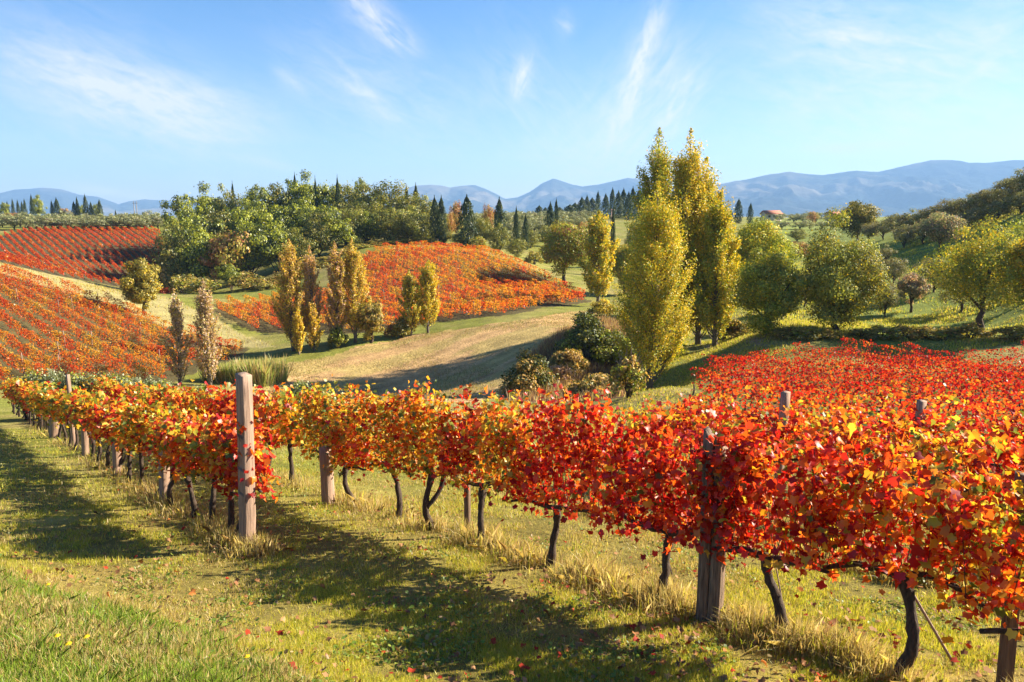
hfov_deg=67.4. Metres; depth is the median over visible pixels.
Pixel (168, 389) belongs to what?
grapevine
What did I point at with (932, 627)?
support rod
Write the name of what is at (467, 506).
stake
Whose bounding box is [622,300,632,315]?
shrub
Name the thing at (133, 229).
vine row
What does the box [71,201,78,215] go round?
cypress tree
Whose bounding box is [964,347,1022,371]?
vine row
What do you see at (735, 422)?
grapevine
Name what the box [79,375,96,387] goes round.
grapevine
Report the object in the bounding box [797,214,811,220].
olive tree
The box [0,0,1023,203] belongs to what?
sky
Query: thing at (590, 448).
grapevine
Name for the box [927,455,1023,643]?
grapevine
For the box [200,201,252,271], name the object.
oak tree
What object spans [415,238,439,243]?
shrub
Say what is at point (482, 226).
oak tree
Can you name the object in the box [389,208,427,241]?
oak tree
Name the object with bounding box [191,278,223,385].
poplar tree
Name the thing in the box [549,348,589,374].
shrub
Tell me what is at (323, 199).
broadleaf tree
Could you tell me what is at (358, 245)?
shrub
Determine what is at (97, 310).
vine row
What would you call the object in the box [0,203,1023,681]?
ground
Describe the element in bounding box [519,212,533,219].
olive tree
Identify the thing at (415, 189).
cypress tree
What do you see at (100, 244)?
vine row
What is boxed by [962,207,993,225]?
olive tree
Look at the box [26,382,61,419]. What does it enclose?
grapevine
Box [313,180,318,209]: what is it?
cypress tree
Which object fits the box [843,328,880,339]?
shrub
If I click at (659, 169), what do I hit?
poplar tree
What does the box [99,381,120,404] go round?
grapevine
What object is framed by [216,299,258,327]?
vine row
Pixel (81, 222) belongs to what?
olive tree
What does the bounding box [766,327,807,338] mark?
shrub
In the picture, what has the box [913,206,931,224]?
olive tree
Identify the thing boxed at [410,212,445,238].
oak tree
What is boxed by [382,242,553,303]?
vine row
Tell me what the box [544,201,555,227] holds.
cypress tree
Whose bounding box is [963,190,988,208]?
olive tree
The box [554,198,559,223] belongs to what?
cypress tree
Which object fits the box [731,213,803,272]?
broadleaf tree
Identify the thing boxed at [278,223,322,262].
oak tree
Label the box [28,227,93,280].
vine row
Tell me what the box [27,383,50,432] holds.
grapevine
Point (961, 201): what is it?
olive tree
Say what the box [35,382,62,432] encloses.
grapevine
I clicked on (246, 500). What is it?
vineyard post
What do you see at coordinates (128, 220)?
olive tree
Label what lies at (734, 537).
trellis wire
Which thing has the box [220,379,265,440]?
grapevine
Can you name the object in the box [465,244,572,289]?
vine row
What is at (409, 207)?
oak tree
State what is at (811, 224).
olive tree
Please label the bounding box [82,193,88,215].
cypress tree
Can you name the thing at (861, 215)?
broadleaf tree
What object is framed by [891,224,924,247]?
olive tree
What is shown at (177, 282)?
shrub
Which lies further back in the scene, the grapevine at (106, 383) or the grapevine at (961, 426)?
the grapevine at (106, 383)
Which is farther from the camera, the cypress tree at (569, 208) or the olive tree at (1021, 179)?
the cypress tree at (569, 208)
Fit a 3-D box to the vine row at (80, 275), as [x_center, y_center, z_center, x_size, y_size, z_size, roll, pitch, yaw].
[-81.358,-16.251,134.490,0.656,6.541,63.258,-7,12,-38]
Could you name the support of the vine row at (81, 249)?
on the ground at (476, 349)
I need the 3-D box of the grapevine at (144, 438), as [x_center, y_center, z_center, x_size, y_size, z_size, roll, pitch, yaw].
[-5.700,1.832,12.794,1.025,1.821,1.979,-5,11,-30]
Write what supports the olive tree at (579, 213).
on the ground at (476, 349)
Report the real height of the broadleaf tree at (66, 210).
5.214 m
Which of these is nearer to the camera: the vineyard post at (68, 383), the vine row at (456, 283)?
the vineyard post at (68, 383)
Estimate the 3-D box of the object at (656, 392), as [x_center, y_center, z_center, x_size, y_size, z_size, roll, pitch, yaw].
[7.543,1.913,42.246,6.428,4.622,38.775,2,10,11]
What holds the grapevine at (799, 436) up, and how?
on the ground at (476, 349)
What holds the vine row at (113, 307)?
on the ground at (476, 349)
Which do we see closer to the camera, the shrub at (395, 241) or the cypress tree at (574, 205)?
the shrub at (395, 241)
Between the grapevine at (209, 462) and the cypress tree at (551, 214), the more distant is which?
the cypress tree at (551, 214)
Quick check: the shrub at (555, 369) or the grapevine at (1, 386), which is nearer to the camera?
the grapevine at (1, 386)
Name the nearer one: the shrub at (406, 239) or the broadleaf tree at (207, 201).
the shrub at (406, 239)
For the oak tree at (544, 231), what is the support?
on the ground at (476, 349)
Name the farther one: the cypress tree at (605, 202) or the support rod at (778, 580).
the cypress tree at (605, 202)
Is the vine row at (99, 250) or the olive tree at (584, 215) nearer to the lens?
the vine row at (99, 250)
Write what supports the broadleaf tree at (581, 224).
on the ground at (476, 349)
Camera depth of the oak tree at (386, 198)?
144.49 m
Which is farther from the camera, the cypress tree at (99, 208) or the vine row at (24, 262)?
the cypress tree at (99, 208)
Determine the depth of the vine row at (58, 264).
126.74 m
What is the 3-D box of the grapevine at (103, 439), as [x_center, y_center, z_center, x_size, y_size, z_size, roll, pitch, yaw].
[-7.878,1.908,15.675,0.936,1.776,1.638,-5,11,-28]
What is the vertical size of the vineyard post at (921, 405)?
1.990 m
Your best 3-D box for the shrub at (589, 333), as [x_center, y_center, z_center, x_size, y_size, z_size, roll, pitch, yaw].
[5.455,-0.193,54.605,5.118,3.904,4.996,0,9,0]
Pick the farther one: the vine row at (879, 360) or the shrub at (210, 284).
the shrub at (210, 284)
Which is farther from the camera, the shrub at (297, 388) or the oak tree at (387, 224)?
the oak tree at (387, 224)
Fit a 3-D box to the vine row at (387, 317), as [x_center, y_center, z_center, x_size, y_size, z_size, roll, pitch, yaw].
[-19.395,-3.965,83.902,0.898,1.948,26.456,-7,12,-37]
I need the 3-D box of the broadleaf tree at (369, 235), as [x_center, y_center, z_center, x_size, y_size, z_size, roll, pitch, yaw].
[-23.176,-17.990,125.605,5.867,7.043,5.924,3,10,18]
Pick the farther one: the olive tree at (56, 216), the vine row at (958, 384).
the olive tree at (56, 216)
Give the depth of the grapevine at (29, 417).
28.82 m
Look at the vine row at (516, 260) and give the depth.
111.12 m
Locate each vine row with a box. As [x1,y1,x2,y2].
[0,235,43,270]
[0,244,32,267]
[0,251,21,264]
[0,254,9,261]
[0,265,192,365]
[0,274,177,370]
[0,283,167,377]
[0,294,147,380]
[0,309,115,378]
[0,330,84,375]
[0,343,48,375]
[0,362,13,380]
[2,263,201,360]
[4,231,54,272]
[10,229,63,274]
[17,229,74,276]
[22,227,83,277]
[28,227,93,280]
[35,226,101,281]
[43,226,110,282]
[51,226,119,283]
[58,225,120,277]
[59,278,228,359]
[67,226,167,292]
[74,226,172,293]
[82,226,169,293]
[89,226,161,283]
[98,226,148,264]
[101,291,236,355]
[105,226,155,264]
[112,225,158,260]
[120,225,160,254]
[127,225,158,247]
[135,225,164,244]
[143,226,161,238]
[186,324,242,350]
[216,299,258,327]
[226,295,281,327]
[242,294,320,328]
[258,293,352,329]
[271,291,351,319]
[302,292,393,324]
[313,287,399,318]
[327,283,422,318]
[344,281,453,318]
[359,260,517,309]
[359,275,480,316]
[360,269,505,312]
[361,253,528,307]
[365,250,537,307]
[373,246,543,304]
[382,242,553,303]
[394,241,559,302]
[409,241,565,302]
[419,240,577,301]
[434,241,582,299]
[450,242,585,295]
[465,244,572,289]
[478,245,551,276]
[688,366,1023,423]
[689,385,1023,475]
[696,379,1023,441]
[699,375,1023,445]
[701,353,1023,427]
[706,354,1023,422]
[716,355,1023,413]
[720,354,1023,407]
[748,348,1023,403]
[790,341,1022,398]
[837,336,1023,396]
[898,341,1023,387]
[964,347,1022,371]
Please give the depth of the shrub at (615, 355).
53.55 m
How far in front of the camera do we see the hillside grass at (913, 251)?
76.40 m
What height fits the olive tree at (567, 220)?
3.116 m
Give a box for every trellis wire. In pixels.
[289,443,961,587]
[290,420,1016,531]
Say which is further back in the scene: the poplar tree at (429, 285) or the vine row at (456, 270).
the vine row at (456, 270)
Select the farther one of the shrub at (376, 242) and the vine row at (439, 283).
the shrub at (376, 242)
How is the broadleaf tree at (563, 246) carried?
on the ground at (476, 349)
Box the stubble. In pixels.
[226,310,585,406]
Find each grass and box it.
[0,262,275,346]
[0,561,326,681]
[29,404,1023,681]
[505,312,640,402]
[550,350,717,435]
[611,204,1023,346]
[640,293,1023,389]
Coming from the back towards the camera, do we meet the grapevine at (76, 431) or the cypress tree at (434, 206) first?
the cypress tree at (434, 206)
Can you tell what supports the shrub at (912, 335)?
on the ground at (476, 349)
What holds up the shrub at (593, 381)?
on the ground at (476, 349)
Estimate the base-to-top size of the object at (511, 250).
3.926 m
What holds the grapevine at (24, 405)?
on the ground at (476, 349)
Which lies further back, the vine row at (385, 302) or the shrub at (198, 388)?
the vine row at (385, 302)
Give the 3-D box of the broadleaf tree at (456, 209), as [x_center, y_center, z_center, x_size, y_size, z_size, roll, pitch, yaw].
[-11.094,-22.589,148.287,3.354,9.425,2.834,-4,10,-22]
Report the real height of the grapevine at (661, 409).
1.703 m
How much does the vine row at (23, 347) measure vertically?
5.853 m
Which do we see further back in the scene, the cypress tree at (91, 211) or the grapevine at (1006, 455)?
the cypress tree at (91, 211)
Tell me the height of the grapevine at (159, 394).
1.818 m
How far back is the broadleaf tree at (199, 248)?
111.76 m
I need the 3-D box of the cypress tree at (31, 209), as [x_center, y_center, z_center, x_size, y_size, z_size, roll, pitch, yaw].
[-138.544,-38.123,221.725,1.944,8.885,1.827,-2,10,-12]
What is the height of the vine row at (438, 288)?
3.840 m
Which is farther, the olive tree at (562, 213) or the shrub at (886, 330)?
the olive tree at (562, 213)
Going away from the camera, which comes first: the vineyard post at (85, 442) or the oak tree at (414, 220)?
the vineyard post at (85, 442)
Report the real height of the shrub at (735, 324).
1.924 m
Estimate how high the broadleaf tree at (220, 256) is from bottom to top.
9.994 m
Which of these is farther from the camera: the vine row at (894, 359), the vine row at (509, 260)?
the vine row at (509, 260)
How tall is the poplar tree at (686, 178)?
17.155 m
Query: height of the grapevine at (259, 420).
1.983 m
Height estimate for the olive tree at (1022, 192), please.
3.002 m
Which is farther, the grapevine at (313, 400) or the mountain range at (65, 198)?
the mountain range at (65, 198)
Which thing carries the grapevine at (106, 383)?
on the ground at (476, 349)
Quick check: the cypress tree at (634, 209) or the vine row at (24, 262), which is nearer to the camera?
the vine row at (24, 262)
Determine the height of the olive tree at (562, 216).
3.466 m
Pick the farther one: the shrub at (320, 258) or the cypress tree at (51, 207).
the cypress tree at (51, 207)
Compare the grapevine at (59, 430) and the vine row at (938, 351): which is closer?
the grapevine at (59, 430)
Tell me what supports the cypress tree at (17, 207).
on the ground at (476, 349)
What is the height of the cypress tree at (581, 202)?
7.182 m
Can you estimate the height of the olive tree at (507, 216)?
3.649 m
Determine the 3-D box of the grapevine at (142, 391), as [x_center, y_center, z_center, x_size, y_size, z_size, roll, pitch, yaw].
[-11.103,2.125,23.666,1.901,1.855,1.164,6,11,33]
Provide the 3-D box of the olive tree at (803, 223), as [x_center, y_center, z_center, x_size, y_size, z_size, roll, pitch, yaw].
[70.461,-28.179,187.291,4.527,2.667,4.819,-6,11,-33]
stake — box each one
[464,466,470,528]
[996,471,1023,681]
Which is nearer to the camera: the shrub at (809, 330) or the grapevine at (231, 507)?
the grapevine at (231, 507)
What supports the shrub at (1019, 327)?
on the ground at (476, 349)
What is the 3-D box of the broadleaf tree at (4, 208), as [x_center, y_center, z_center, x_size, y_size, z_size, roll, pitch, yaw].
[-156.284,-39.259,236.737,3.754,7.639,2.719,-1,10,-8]
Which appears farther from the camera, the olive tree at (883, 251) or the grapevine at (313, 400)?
the olive tree at (883, 251)
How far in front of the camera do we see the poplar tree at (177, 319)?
51.49 m
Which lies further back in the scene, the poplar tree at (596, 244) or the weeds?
the poplar tree at (596, 244)
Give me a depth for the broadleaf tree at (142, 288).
73.77 m
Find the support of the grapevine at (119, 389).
on the ground at (476, 349)
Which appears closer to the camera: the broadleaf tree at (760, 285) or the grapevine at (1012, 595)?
the grapevine at (1012, 595)
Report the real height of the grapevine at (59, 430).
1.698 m
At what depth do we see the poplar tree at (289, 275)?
64.43 m
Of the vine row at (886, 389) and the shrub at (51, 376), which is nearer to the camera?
the vine row at (886, 389)
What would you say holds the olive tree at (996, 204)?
on the ground at (476, 349)
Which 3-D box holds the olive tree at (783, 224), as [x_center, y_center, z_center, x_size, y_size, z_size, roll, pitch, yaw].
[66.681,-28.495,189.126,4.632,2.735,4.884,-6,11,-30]
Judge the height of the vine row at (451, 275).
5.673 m
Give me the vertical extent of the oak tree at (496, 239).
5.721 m
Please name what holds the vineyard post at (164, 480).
on the ground at (476, 349)
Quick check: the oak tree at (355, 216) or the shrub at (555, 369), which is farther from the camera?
the oak tree at (355, 216)
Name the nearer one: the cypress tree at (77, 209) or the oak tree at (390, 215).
the oak tree at (390, 215)
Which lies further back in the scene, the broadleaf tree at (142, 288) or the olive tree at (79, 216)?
the olive tree at (79, 216)
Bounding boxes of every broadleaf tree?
[0,202,9,214]
[29,195,46,215]
[59,208,73,215]
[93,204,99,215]
[118,258,162,310]
[159,192,206,231]
[166,224,224,289]
[174,213,224,268]
[188,181,228,233]
[198,230,252,285]
[216,262,241,289]
[217,208,262,253]
[222,192,258,227]
[224,218,281,273]
[239,199,290,259]
[241,181,278,214]
[251,218,305,271]
[266,203,308,245]
[275,177,309,215]
[285,196,326,228]
[287,169,327,215]
[302,204,349,247]
[312,180,343,217]
[314,211,357,252]
[352,209,387,243]
[353,177,367,207]
[356,295,386,342]
[445,212,455,241]
[449,200,462,232]
[481,203,494,241]
[538,217,588,284]
[577,222,587,237]
[610,244,641,293]
[724,240,813,336]
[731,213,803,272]
[793,241,808,257]
[794,203,898,331]
[807,211,819,222]
[832,200,884,240]
[895,271,932,312]
[914,209,968,255]
[914,212,1023,329]
[1000,227,1023,301]
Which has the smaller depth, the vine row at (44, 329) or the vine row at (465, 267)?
the vine row at (44, 329)
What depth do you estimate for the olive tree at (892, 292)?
62.27 m
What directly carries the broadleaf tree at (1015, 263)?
on the ground at (476, 349)
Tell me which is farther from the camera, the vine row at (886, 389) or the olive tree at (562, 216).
the olive tree at (562, 216)
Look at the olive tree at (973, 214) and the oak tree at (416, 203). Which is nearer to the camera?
the olive tree at (973, 214)
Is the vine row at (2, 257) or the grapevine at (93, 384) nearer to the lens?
the grapevine at (93, 384)
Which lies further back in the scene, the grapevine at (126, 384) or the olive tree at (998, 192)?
the olive tree at (998, 192)
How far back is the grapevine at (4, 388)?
33.96 m
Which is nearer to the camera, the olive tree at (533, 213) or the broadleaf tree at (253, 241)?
the broadleaf tree at (253, 241)
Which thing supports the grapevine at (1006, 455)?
on the ground at (476, 349)
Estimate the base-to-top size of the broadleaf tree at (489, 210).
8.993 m
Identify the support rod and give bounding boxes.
[773,554,782,598]
[849,483,955,665]
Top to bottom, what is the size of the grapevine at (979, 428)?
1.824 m
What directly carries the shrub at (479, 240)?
on the ground at (476, 349)
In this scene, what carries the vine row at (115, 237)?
on the ground at (476, 349)
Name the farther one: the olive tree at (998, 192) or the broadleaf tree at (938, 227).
the olive tree at (998, 192)
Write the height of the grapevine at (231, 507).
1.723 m
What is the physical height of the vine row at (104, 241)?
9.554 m
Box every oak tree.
[149,220,187,263]
[156,233,202,291]
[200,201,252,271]
[204,183,244,235]
[258,183,301,224]
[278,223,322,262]
[296,210,341,256]
[315,196,360,245]
[326,181,359,210]
[336,206,370,243]
[348,177,388,209]
[350,198,393,240]
[354,176,415,211]
[366,207,408,238]
[370,205,406,243]
[380,205,432,241]
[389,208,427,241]
[392,191,431,237]
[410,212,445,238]
[418,195,448,239]
[433,230,454,241]
[449,233,469,245]
[469,217,493,240]
[483,223,510,250]
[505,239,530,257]
[520,230,541,247]
[536,223,552,243]
[622,220,635,244]
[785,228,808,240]
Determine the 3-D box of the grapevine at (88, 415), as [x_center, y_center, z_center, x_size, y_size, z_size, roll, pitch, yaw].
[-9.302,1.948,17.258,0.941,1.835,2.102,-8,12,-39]
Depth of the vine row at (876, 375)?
26.96 m
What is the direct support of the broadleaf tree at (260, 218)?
on the ground at (476, 349)
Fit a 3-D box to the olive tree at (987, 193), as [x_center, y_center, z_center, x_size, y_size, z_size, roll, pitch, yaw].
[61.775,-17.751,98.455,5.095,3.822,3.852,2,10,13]
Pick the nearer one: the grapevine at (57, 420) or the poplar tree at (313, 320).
the grapevine at (57, 420)
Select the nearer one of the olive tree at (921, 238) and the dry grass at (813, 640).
the dry grass at (813, 640)
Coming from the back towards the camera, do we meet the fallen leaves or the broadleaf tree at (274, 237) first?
the broadleaf tree at (274, 237)
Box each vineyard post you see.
[49,417,58,437]
[65,374,74,445]
[81,424,88,456]
[112,440,121,476]
[158,450,169,502]
[235,372,255,543]
[319,446,334,503]
[695,426,728,623]
[774,391,790,490]
[908,399,926,487]
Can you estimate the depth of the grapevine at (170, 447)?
10.77 m
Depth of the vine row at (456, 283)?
93.45 m
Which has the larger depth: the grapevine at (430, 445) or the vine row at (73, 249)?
the vine row at (73, 249)
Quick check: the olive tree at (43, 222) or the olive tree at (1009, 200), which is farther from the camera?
the olive tree at (43, 222)
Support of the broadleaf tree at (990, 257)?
on the ground at (476, 349)
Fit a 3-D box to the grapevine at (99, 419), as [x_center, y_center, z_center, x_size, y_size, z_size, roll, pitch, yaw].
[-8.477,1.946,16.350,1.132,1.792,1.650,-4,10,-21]
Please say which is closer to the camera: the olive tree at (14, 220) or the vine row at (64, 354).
the vine row at (64, 354)
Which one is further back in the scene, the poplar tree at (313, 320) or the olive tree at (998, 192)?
the olive tree at (998, 192)
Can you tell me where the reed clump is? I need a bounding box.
[196,352,294,386]
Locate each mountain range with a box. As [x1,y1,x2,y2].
[0,188,243,214]
[345,178,682,213]
[713,160,1023,215]
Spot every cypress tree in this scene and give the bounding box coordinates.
[11,200,15,212]
[16,200,20,213]
[23,200,27,213]
[29,195,35,215]
[50,201,53,215]
[53,199,61,213]
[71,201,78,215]
[75,196,80,215]
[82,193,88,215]
[88,201,95,215]
[96,200,103,215]
[231,184,235,206]
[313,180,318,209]
[334,178,341,241]
[413,181,418,236]
[428,195,439,238]
[435,196,448,243]
[454,194,479,246]
[492,197,507,249]
[512,207,520,243]
[521,213,529,249]
[534,205,543,212]
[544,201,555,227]
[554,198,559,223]
[562,204,576,213]
[572,203,582,211]
[575,197,587,217]
[584,196,591,217]
[587,198,599,215]
[596,192,601,212]
[601,194,610,217]
[608,188,616,218]
[609,203,615,272]
[612,190,624,217]
[620,189,627,217]
[623,193,633,219]
[629,187,637,218]
[733,200,743,223]
[746,203,753,223]
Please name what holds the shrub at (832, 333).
on the ground at (476, 349)
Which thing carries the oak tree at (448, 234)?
on the ground at (476, 349)
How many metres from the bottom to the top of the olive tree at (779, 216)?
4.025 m
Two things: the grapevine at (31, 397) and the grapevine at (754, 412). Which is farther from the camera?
the grapevine at (31, 397)
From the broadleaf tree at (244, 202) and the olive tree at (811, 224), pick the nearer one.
the broadleaf tree at (244, 202)
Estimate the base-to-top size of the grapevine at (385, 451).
2.149 m
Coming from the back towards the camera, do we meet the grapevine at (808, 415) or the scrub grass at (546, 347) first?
the scrub grass at (546, 347)
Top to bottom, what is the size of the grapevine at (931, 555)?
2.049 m
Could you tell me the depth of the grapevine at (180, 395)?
19.89 m
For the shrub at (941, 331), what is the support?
on the ground at (476, 349)
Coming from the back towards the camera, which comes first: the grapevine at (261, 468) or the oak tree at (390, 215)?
the oak tree at (390, 215)
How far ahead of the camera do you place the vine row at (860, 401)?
16.18 m
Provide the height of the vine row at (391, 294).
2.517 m
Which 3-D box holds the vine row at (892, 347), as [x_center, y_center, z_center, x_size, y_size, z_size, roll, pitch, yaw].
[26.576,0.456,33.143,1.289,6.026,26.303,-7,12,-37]
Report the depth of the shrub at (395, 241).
122.47 m
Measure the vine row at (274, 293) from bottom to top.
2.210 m
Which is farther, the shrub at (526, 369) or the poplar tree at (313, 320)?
the poplar tree at (313, 320)
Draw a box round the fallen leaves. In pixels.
[3,454,1020,681]
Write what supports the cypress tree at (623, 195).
on the ground at (476, 349)
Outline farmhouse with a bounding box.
[760,210,782,220]
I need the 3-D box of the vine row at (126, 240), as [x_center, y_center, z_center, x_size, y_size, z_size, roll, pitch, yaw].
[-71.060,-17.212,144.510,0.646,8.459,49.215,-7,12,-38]
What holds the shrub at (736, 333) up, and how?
on the ground at (476, 349)
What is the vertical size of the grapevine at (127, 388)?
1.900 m
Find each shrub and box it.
[15,367,44,418]
[41,368,65,388]
[62,369,89,392]
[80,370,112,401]
[109,373,132,387]
[130,375,156,388]
[149,378,173,391]
[152,246,186,293]
[168,274,196,293]
[182,276,222,293]
[192,384,211,401]
[224,271,268,289]
[254,282,276,289]
[262,275,283,283]
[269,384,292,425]
[287,379,312,423]
[295,260,328,270]
[314,256,340,261]
[327,324,348,347]
[346,243,374,247]
[362,237,393,245]
[383,240,408,243]
[383,323,399,335]
[391,317,410,337]
[397,235,428,243]
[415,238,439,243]
[468,236,489,248]
[496,348,559,395]
[524,250,543,263]
[532,363,575,386]
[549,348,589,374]
[553,311,620,361]
[563,372,616,397]
[586,299,616,316]
[593,328,635,366]
[605,346,649,397]
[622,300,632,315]
[659,334,687,357]
[718,318,747,339]
[726,329,750,335]
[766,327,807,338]
[790,325,827,339]
[811,329,845,338]
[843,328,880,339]
[858,324,906,339]
[889,324,925,338]
[901,324,944,339]
[930,325,968,339]
[945,321,994,338]
[984,326,1023,339]
[1003,324,1023,337]
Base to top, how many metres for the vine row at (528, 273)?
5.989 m
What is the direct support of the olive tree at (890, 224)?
on the ground at (476, 349)
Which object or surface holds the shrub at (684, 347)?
on the ground at (476, 349)
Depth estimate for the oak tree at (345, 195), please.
147.07 m
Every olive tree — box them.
[0,214,21,229]
[19,211,41,226]
[19,214,35,226]
[32,213,56,227]
[46,218,66,228]
[52,214,67,225]
[57,217,77,225]
[72,215,91,224]
[74,217,92,227]
[84,213,103,222]
[85,217,109,228]
[100,215,117,226]
[107,217,123,226]
[113,212,139,227]
[130,211,147,226]
[133,217,151,227]
[143,210,161,221]
[149,213,163,228]
[503,213,512,220]
[506,221,513,230]
[515,222,535,232]
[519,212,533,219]
[523,211,537,217]
[523,216,538,221]
[528,218,544,230]
[537,215,548,221]
[556,210,569,215]
[559,214,567,218]
[560,218,573,224]
[568,214,579,220]
[571,216,586,226]
[573,210,585,216]
[577,214,592,221]
[585,210,596,218]
[773,213,784,220]
[774,220,792,228]
[787,214,800,221]
[792,220,809,228]
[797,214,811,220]
[804,221,815,228]
[813,221,827,228]
[860,223,880,240]
[867,219,895,238]
[872,283,903,316]
[876,244,898,261]
[878,257,910,285]
[880,213,914,236]
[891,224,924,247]
[892,208,923,232]
[908,219,927,243]
[912,257,956,292]
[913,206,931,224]
[924,204,952,217]
[931,198,966,218]
[935,282,978,312]
[948,193,977,219]
[950,212,976,228]
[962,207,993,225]
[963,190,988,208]
[974,188,1002,208]
[978,200,1015,219]
[989,178,1019,200]
[998,192,1023,214]
[1000,168,1023,203]
[1011,167,1023,190]
[1014,191,1023,201]
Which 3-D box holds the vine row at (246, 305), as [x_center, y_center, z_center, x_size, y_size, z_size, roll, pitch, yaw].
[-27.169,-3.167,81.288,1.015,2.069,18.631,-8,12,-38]
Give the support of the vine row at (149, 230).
on the ground at (476, 349)
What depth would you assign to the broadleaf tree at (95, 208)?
224.23 m
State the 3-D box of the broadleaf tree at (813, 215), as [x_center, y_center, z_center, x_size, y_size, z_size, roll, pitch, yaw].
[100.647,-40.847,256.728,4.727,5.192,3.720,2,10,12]
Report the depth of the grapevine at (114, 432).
14.54 m
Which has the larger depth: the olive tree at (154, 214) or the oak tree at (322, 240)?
the olive tree at (154, 214)
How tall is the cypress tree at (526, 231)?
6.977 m
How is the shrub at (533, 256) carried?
on the ground at (476, 349)
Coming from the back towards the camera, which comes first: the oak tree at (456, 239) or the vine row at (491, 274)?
the oak tree at (456, 239)
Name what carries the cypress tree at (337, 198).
on the ground at (476, 349)
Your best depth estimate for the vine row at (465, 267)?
101.10 m
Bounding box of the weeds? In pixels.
[0,454,1007,681]
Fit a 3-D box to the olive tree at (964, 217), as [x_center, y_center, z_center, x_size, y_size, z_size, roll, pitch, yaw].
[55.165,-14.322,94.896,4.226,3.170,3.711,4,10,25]
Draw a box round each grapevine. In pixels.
[0,376,21,414]
[0,377,14,411]
[2,377,18,413]
[4,379,26,419]
[5,378,22,416]
[11,379,34,421]
[14,378,40,423]
[16,383,42,425]
[22,382,46,430]
[23,381,50,426]
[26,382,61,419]
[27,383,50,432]
[34,386,79,443]
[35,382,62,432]
[44,384,84,445]
[44,389,66,439]
[58,388,107,458]
[59,389,87,449]
[65,389,85,453]
[76,390,114,462]
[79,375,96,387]
[79,393,137,468]
[84,371,112,400]
[88,375,113,400]
[97,377,121,403]
[97,395,143,481]
[97,397,136,470]
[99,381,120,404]
[109,393,178,486]
[110,383,134,401]
[120,380,153,408]
[121,382,148,400]
[123,382,156,414]
[130,396,196,497]
[134,383,167,412]
[145,382,187,415]
[146,412,204,517]
[148,402,208,507]
[154,384,185,414]
[167,379,210,422]
[169,412,227,526]
[171,386,213,423]
[184,411,281,539]
[185,413,271,530]
[191,381,231,423]
[212,382,235,420]
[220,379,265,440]
[233,385,292,468]
[253,382,314,481]
[286,374,362,466]
[309,380,380,505]
[335,381,436,517]
[389,376,475,529]
[422,383,545,539]
[481,383,629,567]
[589,401,763,599]
[613,400,682,474]
[641,394,691,437]
[644,391,732,489]
[671,413,894,626]
[674,392,742,431]
[692,408,800,488]
[719,400,793,469]
[769,399,867,471]
[770,394,872,509]
[785,415,1023,680]
[822,402,915,477]
[826,400,969,489]
[876,403,981,467]
[902,418,1023,502]
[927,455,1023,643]
[959,398,1023,510]
[994,415,1023,492]
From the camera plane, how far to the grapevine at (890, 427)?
10.38 m
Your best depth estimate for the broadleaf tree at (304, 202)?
135.21 m
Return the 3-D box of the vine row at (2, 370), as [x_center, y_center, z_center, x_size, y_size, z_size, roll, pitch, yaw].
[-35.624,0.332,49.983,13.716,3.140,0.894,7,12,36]
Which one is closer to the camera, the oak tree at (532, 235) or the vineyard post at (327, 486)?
the vineyard post at (327, 486)
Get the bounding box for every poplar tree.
[161,288,193,382]
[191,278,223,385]
[269,238,311,350]
[290,308,306,354]
[300,245,325,347]
[303,300,323,350]
[322,241,351,345]
[338,237,371,342]
[397,269,425,335]
[414,259,440,332]
[574,210,620,301]
[605,181,701,388]
[621,127,681,338]
[658,127,714,335]
[680,156,729,344]
[686,191,744,346]
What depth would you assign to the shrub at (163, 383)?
30.60 m
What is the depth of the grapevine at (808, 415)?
14.12 m
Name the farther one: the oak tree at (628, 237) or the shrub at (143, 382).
the oak tree at (628, 237)
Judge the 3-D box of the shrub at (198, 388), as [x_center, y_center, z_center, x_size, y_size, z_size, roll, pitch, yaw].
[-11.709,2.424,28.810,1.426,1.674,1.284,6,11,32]
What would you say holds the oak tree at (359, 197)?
on the ground at (476, 349)
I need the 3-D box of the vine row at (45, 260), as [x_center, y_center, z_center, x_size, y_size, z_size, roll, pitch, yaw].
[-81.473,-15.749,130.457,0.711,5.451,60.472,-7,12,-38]
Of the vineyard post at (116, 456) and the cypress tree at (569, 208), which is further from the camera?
the cypress tree at (569, 208)
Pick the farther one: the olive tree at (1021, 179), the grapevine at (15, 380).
the olive tree at (1021, 179)
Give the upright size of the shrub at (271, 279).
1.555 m
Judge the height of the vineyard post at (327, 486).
1.258 m
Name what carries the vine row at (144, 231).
on the ground at (476, 349)
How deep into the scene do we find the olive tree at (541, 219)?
186.72 m
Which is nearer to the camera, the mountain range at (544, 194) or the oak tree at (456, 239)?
the oak tree at (456, 239)
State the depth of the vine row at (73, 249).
134.59 m
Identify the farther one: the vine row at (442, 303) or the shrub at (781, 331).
the vine row at (442, 303)
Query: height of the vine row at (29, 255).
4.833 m
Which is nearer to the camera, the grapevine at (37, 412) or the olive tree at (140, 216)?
the grapevine at (37, 412)
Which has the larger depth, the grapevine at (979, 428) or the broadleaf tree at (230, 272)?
the broadleaf tree at (230, 272)
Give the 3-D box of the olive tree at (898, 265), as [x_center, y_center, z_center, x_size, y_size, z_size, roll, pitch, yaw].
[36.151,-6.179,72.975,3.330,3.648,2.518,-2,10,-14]
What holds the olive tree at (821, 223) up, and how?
on the ground at (476, 349)
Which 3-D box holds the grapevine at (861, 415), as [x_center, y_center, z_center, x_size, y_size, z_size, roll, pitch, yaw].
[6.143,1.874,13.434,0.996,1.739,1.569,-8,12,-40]

